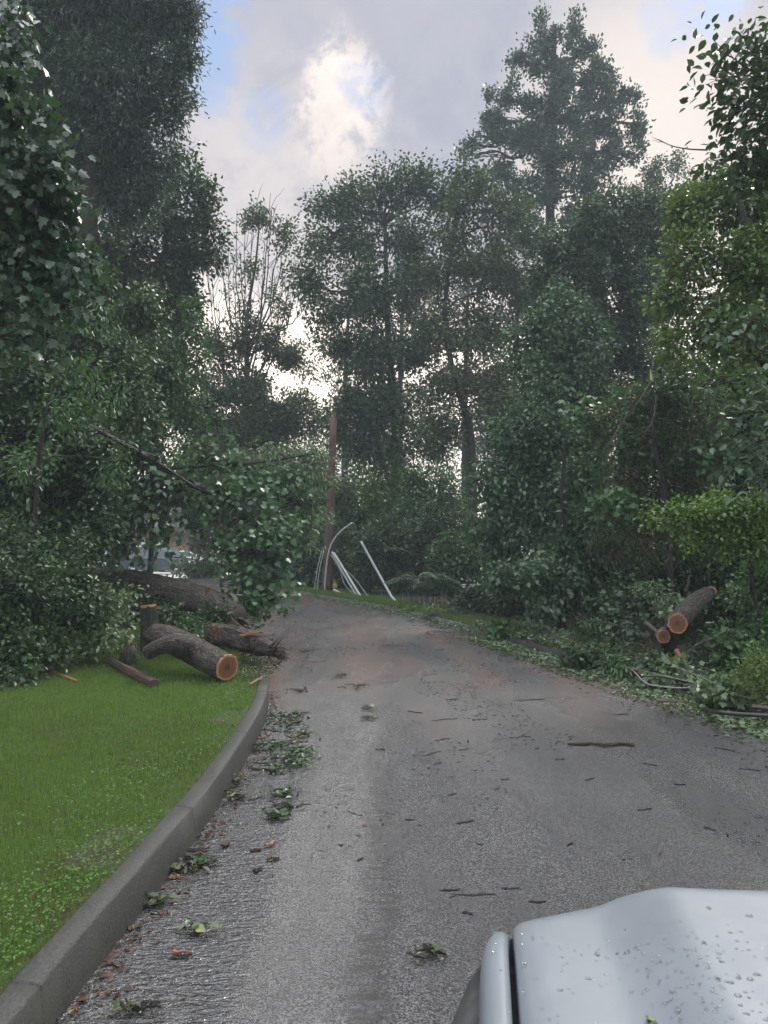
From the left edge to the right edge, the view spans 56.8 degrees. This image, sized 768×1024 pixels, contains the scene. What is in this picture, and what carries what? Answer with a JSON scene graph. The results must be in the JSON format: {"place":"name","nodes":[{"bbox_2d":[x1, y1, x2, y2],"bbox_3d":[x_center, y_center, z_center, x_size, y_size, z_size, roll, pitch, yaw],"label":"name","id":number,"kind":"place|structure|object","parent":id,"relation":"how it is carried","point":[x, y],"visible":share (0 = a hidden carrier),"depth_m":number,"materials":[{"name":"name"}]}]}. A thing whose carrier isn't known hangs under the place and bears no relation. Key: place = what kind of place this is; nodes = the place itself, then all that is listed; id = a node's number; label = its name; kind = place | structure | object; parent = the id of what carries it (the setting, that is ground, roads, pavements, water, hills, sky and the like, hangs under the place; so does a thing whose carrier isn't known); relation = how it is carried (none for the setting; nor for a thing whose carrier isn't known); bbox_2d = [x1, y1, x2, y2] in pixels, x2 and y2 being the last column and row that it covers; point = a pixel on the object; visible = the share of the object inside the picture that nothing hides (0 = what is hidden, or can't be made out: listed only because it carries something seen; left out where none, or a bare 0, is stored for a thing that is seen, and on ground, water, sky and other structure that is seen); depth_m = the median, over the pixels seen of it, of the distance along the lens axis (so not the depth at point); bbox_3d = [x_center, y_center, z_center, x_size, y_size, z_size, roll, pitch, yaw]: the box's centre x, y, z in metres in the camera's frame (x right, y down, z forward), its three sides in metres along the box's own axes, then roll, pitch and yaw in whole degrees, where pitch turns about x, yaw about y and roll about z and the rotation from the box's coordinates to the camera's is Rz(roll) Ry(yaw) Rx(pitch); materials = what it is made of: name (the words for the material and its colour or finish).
{"place":"outdoors","nodes":[
{"label":"outdoors","id":0,"kind":"place"},
{"bbox_2d":[0,594,257,995],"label":"lawn","id":1,"kind":"structure","parent":0,"point":[78,862],"depth_m":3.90,"materials":[{"name":"green plant"}]},
{"bbox_2d":[0,0,116,386],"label":"broadleaf tree","id":2,"kind":"object","parent":1,"relation":"on","point":[40,201],"visible":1,"depth_m":6.09,"materials":[{"name":"green plant"}]},
{"bbox_2d":[0,495,126,691],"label":"hedge bush","id":3,"kind":"object","parent":1,"relation":"on","point":[22,598],"visible":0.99,"depth_m":8.31,"materials":[{"name":"green plant"}]},
{"bbox_2d":[0,291,141,648],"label":"sapling","id":4,"kind":"object","parent":1,"relation":"on","point":[46,415],"visible":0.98,"depth_m":8.86,"materials":[{"name":"green plant"}]},
{"bbox_2d":[0,293,144,565],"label":"wood shrub","id":5,"kind":"object","parent":1,"relation":"on","point":[86,405],"visible":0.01,"depth_m":15.31,"materials":[{"name":"green plant"}]},
{"bbox_2d":[0,248,195,636],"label":"willow like tree","id":6,"kind":"object","parent":1,"relation":"on","point":[22,394],"visible":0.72,"depth_m":10.75,"materials":[{"name":"green plant"}]},
{"bbox_2d":[86,423,199,490],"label":"fallen branch","id":7,"kind":"object","parent":6,"relation":"attached to","point":[121,442],"visible":0.9,"depth_m":10.44,"materials":[{"name":"brown wood"}]},
{"bbox_2d":[52,579,149,666],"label":"fallen tree foliage","id":8,"kind":"object","parent":1,"relation":"on","point":[95,647],"visible":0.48,"depth_m":9.16,"materials":[{"name":"green plant"}]},
{"bbox_2d":[0,0,219,618],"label":"feathery tree","id":9,"kind":"object","parent":1,"relation":"on","point":[84,95],"visible":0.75,"depth_m":15.33,"materials":[{"name":"green plant"}]},
{"bbox_2d":[3,290,220,572],"bbox_3d":[-4.896,-1.514,13.020,2.421,7.520,7.492,0,-3,0],"label":"sapling","id":10,"kind":"object","parent":1,"relation":"on","point":[175,350],"visible":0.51,"depth_m":15.98,"materials":[{"name":"green plant"}]},
{"bbox_2d":[0,658,256,987],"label":"clover","id":11,"kind":"object","parent":1,"relation":"on","point":[56,886],"visible":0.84,"depth_m":3.34,"materials":[{"name":"green plant"}]},
{"bbox_2d":[119,641,139,665],"bbox_3d":[-3.186,1.774,8.876,0.264,0.361,0.237,0,-3,0],"label":"rotten stump","id":12,"kind":"object","parent":1,"relation":"on","point":[129,655],"visible":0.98,"depth_m":8.79,"materials":[{"name":"brown wood"}]},
{"bbox_2d":[108,658,158,688],"bbox_3d":[-2.908,1.819,8.097,0.124,0.114,1.842,2,-4,-34],"label":"dark log","id":13,"kind":"object","parent":1,"relation":"on","point":[138,676],"visible":0.91,"depth_m":7.78,"materials":[{"name":"brown wood"}]},
{"bbox_2d":[61,131,241,596],"bbox_3d":[-6.738,-4.209,19.879,5.465,13.648,3.504,1,-3,-22],"label":"oak tree","id":14,"kind":"object","parent":1,"relation":"on","point":[173,273],"visible":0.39,"depth_m":20.11,"materials":[{"name":"green plant"}]},
{"bbox_2d":[89,581,244,644],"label":"shade shrub","id":15,"kind":"object","parent":1,"relation":"on","point":[182,620],"visible":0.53,"depth_m":10.21,"materials":[{"name":"green plant"}]},
{"bbox_2d":[2,419,346,631],"bbox_3d":[-3.778,0.079,11.905,6.227,3.598,3.585,0,-3,0],"label":"fallen tree","id":16,"kind":"object","parent":1,"relation":"on","point":[255,589],"visible":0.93,"depth_m":11.60,"materials":[{"name":"green plant"}]},
{"bbox_2d":[140,604,237,680],"bbox_3d":[-2.483,1.481,8.136,1.813,0.734,0.760,-3,-4,44],"label":"sawn log","id":17,"kind":"object","parent":1,"relation":"on","point":[194,651],"visible":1,"depth_m":7.83,"materials":[{"name":"brown wood"}]},
{"bbox_2d":[204,618,296,668],"bbox_3d":[-1.821,1.603,8.879,1.594,0.625,0.675,-2,-4,38],"label":"shattered trunk","id":18,"kind":"object","parent":1,"relation":"on","point":[242,639],"visible":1,"depth_m":8.83,"materials":[{"name":"brown plant"}]},
{"bbox_2d":[153,571,230,578],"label":"driveway","id":19,"kind":"structure","parent":0,"point":[164,573],"depth_m":43.50,"materials":[{"name":"concrete"}]},
{"bbox_2d":[120,547,193,574],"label":"parked car","id":20,"kind":"object","parent":19,"relation":"on","point":[160,562],"visible":0.24,"depth_m":43.72,"materials":[{"name":"blue paint"}]},
{"bbox_2d":[0,0,767,553],"label":"sky","id":21,"kind":"structure","parent":0,"point":[301,91],"materials":[{"name":"white"}]},
{"bbox_2d":[6,556,767,704],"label":"verge","id":22,"kind":"structure","parent":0,"point":[419,599],"depth_m":20.90,"materials":[{"name":"green plant"}]},
{"bbox_2d":[100,500,206,570],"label":"brick house","id":23,"kind":"structure","parent":22,"relation":"on","point":[185,537],"depth_m":52.83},
{"bbox_2d":[163,480,278,579],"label":"shrub","id":24,"kind":"object","parent":22,"relation":"on","point":[198,543],"visible":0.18,"depth_m":37.56,"materials":[{"name":"green plant"}]},
{"bbox_2d":[168,183,333,581],"bbox_3d":[-5.790,-5.759,31.345,7.485,17.956,4.668,0,-3,0],"label":"sparse tree","id":25,"kind":"object","parent":22,"relation":"on","point":[277,420],"visible":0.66,"depth_m":31.05,"materials":[{"name":"green plant"}]},
{"bbox_2d":[217,501,324,583],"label":"shrub","id":26,"kind":"object","parent":22,"relation":"on","point":[283,556],"visible":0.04,"depth_m":32.53,"materials":[{"name":"green plant"}]},
{"bbox_2d":[250,448,354,579],"bbox_3d":[-4.232,0.338,35.940,6.331,7.448,3.634,0,-3,0],"label":"shrub","id":27,"kind":"object","parent":22,"relation":"on","point":[291,494],"visible":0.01,"depth_m":35.73,"materials":[{"name":"green plant"}]},
{"bbox_2d":[276,526,363,587],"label":"shrub","id":28,"kind":"object","parent":22,"relation":"on","point":[307,574],"visible":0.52,"depth_m":28.59,"materials":[{"name":"green plant"}]},
{"bbox_2d":[314,411,336,589],"bbox_3d":[-2.111,-0.418,25.559,0.810,6.683,0.414,0,-3,0],"label":"utility pole","id":29,"kind":"object","parent":22,"relation":"on","point":[329,532],"visible":0.91,"depth_m":25.41,"materials":[{"name":"brown wood"}]},
{"bbox_2d":[296,458,389,572],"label":"shrub","id":30,"kind":"object","parent":22,"relation":"on","point":[346,513],"visible":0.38,"depth_m":29.70,"materials":[{"name":"green plant"}]},
{"bbox_2d":[279,289,418,550],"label":"background tree","id":31,"kind":"object","parent":22,"relation":"on","point":[328,375],"visible":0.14,"depth_m":44.40,"materials":[{"name":"green plant"}]},
{"bbox_2d":[277,147,461,484],"bbox_3d":[-0.315,-6.121,28.772,7.993,18.411,4.393,0,-3,0],"label":"maple tree","id":32,"kind":"object","parent":22,"relation":"on","point":[370,425],"visible":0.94,"depth_m":28.58,"materials":[{"name":"green plant"}]},
{"bbox_2d":[337,525,409,595],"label":"sumac plant","id":33,"kind":"object","parent":22,"relation":"on","point":[376,550],"visible":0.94,"depth_m":23.88,"materials":[{"name":"green plant"}]},
{"bbox_2d":[339,506,430,593],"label":"shrub","id":34,"kind":"object","parent":22,"relation":"on","point":[394,565],"visible":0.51,"depth_m":24.64,"materials":[{"name":"green plant"}]},
{"bbox_2d":[346,442,429,588],"bbox_3d":[0.310,0.391,27.976,3.763,6.748,2.713,0,-3,0],"label":"shrub","id":35,"kind":"object","parent":22,"relation":"on","point":[374,494],"visible":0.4,"depth_m":27.86,"materials":[{"name":"green plant"}]},
{"bbox_2d":[346,255,478,476],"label":"background tree","id":36,"kind":"object","parent":22,"relation":"on","point":[401,378],"visible":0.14,"depth_m":44.09,"materials":[{"name":"green plant"}]},
{"bbox_2d":[384,571,460,604],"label":"sumac plant","id":37,"kind":"object","parent":22,"relation":"on","point":[415,580],"visible":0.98,"depth_m":19.00,"materials":[{"name":"green plant"}]},
{"bbox_2d":[386,456,476,590],"bbox_3d":[1.768,0.734,26.075,3.445,5.575,2.285,0,-3,0],"label":"shrub","id":38,"kind":"object","parent":22,"relation":"on","point":[406,500],"visible":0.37,"depth_m":25.84,"materials":[{"name":"green plant"}]},
{"bbox_2d":[116,280,749,576],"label":"distant woods","id":39,"kind":"object","parent":22,"relation":"on","point":[454,462],"visible":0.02,"depth_m":58.27,"materials":[{"name":"green plant"}]},
{"bbox_2d":[392,488,477,595],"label":"shrub","id":40,"kind":"object","parent":22,"relation":"on","point":[421,536],"visible":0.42,"depth_m":23.81,"materials":[{"name":"green plant"}]},
{"bbox_2d":[395,233,523,526],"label":"background tree","id":41,"kind":"object","parent":22,"relation":"on","point":[464,458],"visible":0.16,"depth_m":44.24,"materials":[{"name":"green plant"}]},
{"bbox_2d":[416,516,505,604],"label":"shrub","id":42,"kind":"object","parent":22,"relation":"on","point":[463,565],"visible":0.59,"depth_m":19.77,"materials":[{"name":"green plant"}]},
{"bbox_2d":[392,144,542,551],"bbox_3d":[3.547,-5.592,27.481,6.540,17.213,3.382,0,-3,0],"label":"forked tree","id":43,"kind":"object","parent":22,"relation":"on","point":[498,271],"visible":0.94,"depth_m":27.25,"materials":[{"name":"green plant"}]},
{"bbox_2d":[447,565,498,615],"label":"shrub","id":44,"kind":"object","parent":22,"relation":"on","point":[468,599],"visible":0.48,"depth_m":16.20,"materials":[{"name":"green plant"}]},
{"bbox_2d":[459,284,555,571],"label":"background tree","id":45,"kind":"object","parent":22,"relation":"on","point":[515,376],"visible":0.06,"depth_m":44.28,"materials":[{"name":"green plant"}]},
{"bbox_2d":[477,617,538,639],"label":"leafy branch","id":46,"kind":"object","parent":22,"relation":"on","point":[496,630],"visible":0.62,"depth_m":12.42,"materials":[{"name":"green plant"}]},
{"bbox_2d":[293,587,756,682],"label":"grass","id":47,"kind":"structure","parent":22,"relation":"on","point":[400,603],"depth_m":17.11,"materials":[{"name":"green plant"}]},
{"bbox_2d":[482,569,573,620],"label":"shrub","id":48,"kind":"object","parent":22,"relation":"on","point":[512,608],"visible":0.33,"depth_m":15.25,"materials":[{"name":"green plant"}]},
{"bbox_2d":[303,594,767,754],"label":"leaf litter","id":49,"kind":"object","parent":22,"relation":"on","point":[741,721],"visible":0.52,"depth_m":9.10,"materials":[{"name":"green plant"}]},
{"bbox_2d":[697,625,760,672],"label":"leafy branch","id":50,"kind":"object","parent":49,"relation":"on","point":[726,651],"visible":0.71,"depth_m":8.21,"materials":[{"name":"green plant"}]},
{"bbox_2d":[451,268,630,571],"bbox_3d":[3.655,-1.612,15.605,4.501,7.995,2.461,1,-3,-16],"label":"vine covered tree","id":51,"kind":"object","parent":22,"relation":"on","point":[509,491],"visible":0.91,"depth_m":15.14,"materials":[{"name":"green plant"}]},
{"bbox_2d":[450,0,655,539],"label":"tall tree","id":52,"kind":"object","parent":22,"relation":"on","point":[538,135],"visible":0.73,"depth_m":36.84,"materials":[{"name":"green plant"}]},
{"bbox_2d":[472,440,647,631],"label":"vine covered tree","id":53,"kind":"object","parent":22,"relation":"on","point":[566,553],"visible":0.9,"depth_m":12.28,"materials":[{"name":"green plant"}]},
{"bbox_2d":[552,641,621,669],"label":"leafy branch","id":54,"kind":"object","parent":22,"relation":"on","point":[580,657],"visible":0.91,"depth_m":9.43,"materials":[{"name":"green plant"}]},
{"bbox_2d":[565,611,613,646],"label":"leafy branch","id":55,"kind":"object","parent":22,"relation":"on","point":[587,632],"visible":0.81,"depth_m":10.66,"materials":[{"name":"green plant"}]},
{"bbox_2d":[511,179,690,479],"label":"rounded tree","id":56,"kind":"object","parent":22,"relation":"on","point":[614,229],"visible":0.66,"depth_m":19.28,"materials":[{"name":"green plant"}]},
{"bbox_2d":[548,521,655,626],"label":"shrub","id":57,"kind":"object","parent":22,"relation":"on","point":[601,571],"visible":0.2,"depth_m":13.69,"materials":[{"name":"green plant"}]},
{"bbox_2d":[595,646,641,680],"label":"leafy branch","id":58,"kind":"object","parent":22,"relation":"on","point":[618,663],"visible":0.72,"depth_m":8.87,"materials":[{"name":"green plant"}]},
{"bbox_2d":[564,561,692,640],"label":"shrub","id":59,"kind":"object","parent":22,"relation":"on","point":[647,606],"visible":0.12,"depth_m":12.30,"materials":[{"name":"green plant"}]},
{"bbox_2d":[597,599,661,649],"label":"leafy branch","id":60,"kind":"object","parent":22,"relation":"on","point":[634,625],"visible":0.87,"depth_m":9.82,"materials":[{"name":"green plant"}]},
{"bbox_2d":[617,579,658,645],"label":"fallen branch","id":61,"kind":"object","parent":22,"relation":"on","point":[637,600],"visible":0.37,"depth_m":10.86,"materials":[{"name":"brown wood"}]},
{"bbox_2d":[581,586,645,634],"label":"leafy branch","id":62,"kind":"object","parent":61,"relation":"attached to","point":[597,603],"visible":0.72,"depth_m":10.87,"materials":[{"name":"green plant"}]},
{"bbox_2d":[626,577,681,644],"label":"leafy branch","id":63,"kind":"object","parent":22,"relation":"on","point":[651,593],"visible":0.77,"depth_m":10.52,"materials":[{"name":"green plant"}]},
{"bbox_2d":[595,539,722,635],"bbox_3d":[5.101,1.402,13.000,2.572,1.927,1.503,0,-3,0],"label":"shrub","id":64,"kind":"object","parent":22,"relation":"on","point":[660,575],"visible":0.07,"depth_m":12.72,"materials":[{"name":"green plant"}]},
{"bbox_2d":[558,355,760,605],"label":"young maple","id":65,"kind":"object","parent":22,"relation":"on","point":[619,502],"visible":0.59,"depth_m":12.12,"materials":[{"name":"green plant"}]},
{"bbox_2d":[577,317,743,644],"bbox_3d":[4.698,-0.724,12.098,2.876,5.846,1.792,0,-3,0],"label":"tangled tree","id":66,"kind":"object","parent":22,"relation":"on","point":[663,487],"visible":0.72,"depth_m":11.91,"materials":[{"name":"green plant"}]},
{"bbox_2d":[616,146,704,344],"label":"young tree","id":67,"kind":"object","parent":22,"relation":"on","point":[650,176],"visible":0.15,"depth_m":38.85,"materials":[{"name":"green plant"}]},
{"bbox_2d":[632,639,694,681],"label":"leafy branch","id":68,"kind":"object","parent":22,"relation":"on","point":[645,664],"visible":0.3,"depth_m":8.42,"materials":[{"name":"green plant"}]},
{"bbox_2d":[634,651,705,691],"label":"leafy branch","id":69,"kind":"object","parent":22,"relation":"on","point":[670,663],"visible":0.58,"depth_m":8.14,"materials":[{"name":"green plant"}]},
{"bbox_2d":[604,362,744,481],"bbox_3d":[7.382,-0.649,16.956,4.788,6.212,2.610,0,-3,0],"label":"shrub","id":70,"kind":"object","parent":22,"relation":"on","point":[643,382],"visible":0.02,"depth_m":16.80,"materials":[{"name":"green plant"}]},
{"bbox_2d":[648,591,707,650],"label":"leafy branch","id":71,"kind":"object","parent":22,"relation":"on","point":[665,610],"visible":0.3,"depth_m":10.18,"materials":[{"name":"green plant"}]},
{"bbox_2d":[604,442,764,553],"bbox_3d":[6.211,0.394,13.947,3.869,3.806,2.232,0,-3,0],"label":"shrub","id":72,"kind":"object","parent":22,"relation":"on","point":[735,487],"visible":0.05,"depth_m":13.70,"materials":[{"name":"green plant"}]},
{"bbox_2d":[654,586,716,656],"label":"logs","id":73,"kind":"object","parent":22,"relation":"on","point":[681,617],"visible":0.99,"depth_m":9.06,"materials":[{"name":"brown wood"}]},
{"bbox_2d":[677,638,721,672],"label":"leafy branch","id":74,"kind":"object","parent":22,"relation":"on","point":[704,653],"visible":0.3,"depth_m":8.52,"materials":[{"name":"green plant"}]},
{"bbox_2d":[633,476,767,645],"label":"bright bush","id":75,"kind":"object","parent":22,"relation":"on","point":[741,520],"visible":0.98,"depth_m":8.36,"materials":[{"name":"green plant"}]},
{"bbox_2d":[637,156,767,494],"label":"leafy tree","id":76,"kind":"object","parent":22,"relation":"on","point":[742,263],"visible":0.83,"depth_m":10.62,"materials":[{"name":"green plant"}]},
{"bbox_2d":[650,531,755,640],"bbox_3d":[5.736,1.031,11.954,2.330,2.319,1.540,1,-3,-24],"label":"shrub","id":77,"kind":"object","parent":22,"relation":"on","point":[714,579],"visible":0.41,"depth_m":11.68,"materials":[{"name":"green plant"}]},
{"bbox_2d":[647,361,764,496],"bbox_3d":[7.089,-0.465,14.056,3.783,5.533,2.277,0,-3,0],"label":"shrub","id":78,"kind":"object","parent":22,"relation":"on","point":[748,429],"visible":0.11,"depth_m":13.77,"materials":[{"name":"green plant"}]},
{"bbox_2d":[665,296,767,504],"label":"beech tree","id":79,"kind":"object","parent":22,"relation":"on","point":[756,458],"visible":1,"depth_m":6.73,"materials":[{"name":"green plant"}]},
{"bbox_2d":[668,6,767,215],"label":"overhanging tree","id":80,"kind":"object","parent":22,"relation":"on","point":[756,163],"visible":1,"depth_m":8.35,"materials":[{"name":"green plant"}]},
{"bbox_2d":[686,672,753,709],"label":"leafy branch","id":81,"kind":"object","parent":22,"relation":"on","point":[720,695],"visible":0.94,"depth_m":7.03,"materials":[{"name":"green plant"}]},
{"bbox_2d":[681,554,767,685],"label":"dark bush","id":82,"kind":"object","parent":22,"relation":"on","point":[743,601],"visible":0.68,"depth_m":8.83,"materials":[{"name":"green plant"}]},
{"bbox_2d":[719,623,767,710],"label":"bush","id":83,"kind":"object","parent":22,"relation":"on","point":[751,671],"visible":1,"depth_m":6.77,"materials":[{"name":"green plant"}]},
{"bbox_2d":[45,581,767,1023],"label":"road","id":84,"kind":"structure","parent":0,"point":[299,935],"depth_m":4.04,"materials":[{"name":"grey asphalt"}]},
{"bbox_2d":[103,998,161,1014],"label":"leaf clump","id":85,"kind":"object","parent":84,"relation":"on","point":[143,1005],"visible":1,"depth_m":2.44,"materials":[{"name":"green plant"}]},
{"bbox_2d":[0,655,268,1023],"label":"kerb","id":86,"kind":"structure","parent":84,"relation":"on","point":[49,982],"depth_m":2.98,"materials":[{"name":"concrete"}]},
{"bbox_2d":[144,890,179,907],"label":"leaf clump","id":87,"kind":"object","parent":84,"relation":"on","point":[159,896],"visible":1,"depth_m":3.20,"materials":[{"name":"green plant"}]},
{"bbox_2d":[58,689,286,1023],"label":"bark litter","id":88,"kind":"object","parent":84,"relation":"on","point":[82,995],"visible":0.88,"depth_m":3.07,"materials":[{"name":"brown wood"}]},
{"bbox_2d":[171,852,219,871],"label":"leaf clump","id":89,"kind":"object","parent":84,"relation":"on","point":[194,859],"visible":0.99,"depth_m":3.58,"materials":[{"name":"green plant"}]},
{"bbox_2d":[177,918,218,934],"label":"leaf clump","id":90,"kind":"object","parent":84,"relation":"on","point":[197,927],"visible":1,"depth_m":2.96,"materials":[{"name":"green plant"}]},
{"bbox_2d":[236,647,290,682],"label":"leaf litter","id":91,"kind":"object","parent":84,"relation":"on","point":[255,672],"visible":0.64,"depth_m":8.39,"materials":[{"name":"green plant"}]},
{"bbox_2d":[250,747,334,771],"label":"leaf clump","id":92,"kind":"object","parent":84,"relation":"on","point":[287,759],"visible":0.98,"depth_m":5.31,"materials":[{"name":"green plant"}]},
{"bbox_2d":[15,575,767,719],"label":"kerb","id":93,"kind":"structure","parent":84,"relation":"on","point":[548,649],"depth_m":12.42,"materials":[{"name":"concrete"}]},
{"bbox_2d":[406,942,449,962],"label":"leaf clump","id":94,"kind":"object","parent":84,"relation":"on","point":[434,949],"visible":1,"depth_m":2.78,"materials":[{"name":"green plant"}]},
{"bbox_2d":[268,597,766,887],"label":"twig litter","id":95,"kind":"object","parent":84,"relation":"on","point":[748,821],"visible":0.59,"depth_m":7.21,"materials":[{"name":"brown wood"}]},
{"bbox_2d":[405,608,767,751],"bbox_3d":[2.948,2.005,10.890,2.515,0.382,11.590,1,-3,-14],"label":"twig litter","id":96,"kind":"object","parent":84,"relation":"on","point":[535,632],"visible":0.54,"depth_m":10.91,"materials":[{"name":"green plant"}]},
{"bbox_2d":[424,627,767,767],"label":"bark litter","id":97,"kind":"object","parent":84,"relation":"on","point":[600,688],"visible":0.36,"depth_m":7.96,"materials":[{"name":"brown wood"}]},
{"bbox_2d":[452,887,767,1023],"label":"car","id":98,"kind":"object","parent":84,"relation":"on","point":[493,994],"visible":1,"depth_m":0.93,"materials":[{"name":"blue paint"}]},
{"bbox_2d":[492,906,767,1023],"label":"water droplets","id":99,"kind":"object","parent":98,"relation":"on","point":[677,1008],"visible":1,"depth_m":0.88,"materials":[{"name":"white"}]},
{"bbox_2d":[701,707,767,717],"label":"branch","id":100,"kind":"object","parent":84,"relation":"on","point":[736,713],"visible":1,"depth_m":6.33,"materials":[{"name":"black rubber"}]},
{"bbox_2d":[687,291,757,423],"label":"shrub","id":101,"kind":"object","parent":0,"point":[732,367],"visible":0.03,"depth_m":14.24,"materials":[{"name":"green plant"}]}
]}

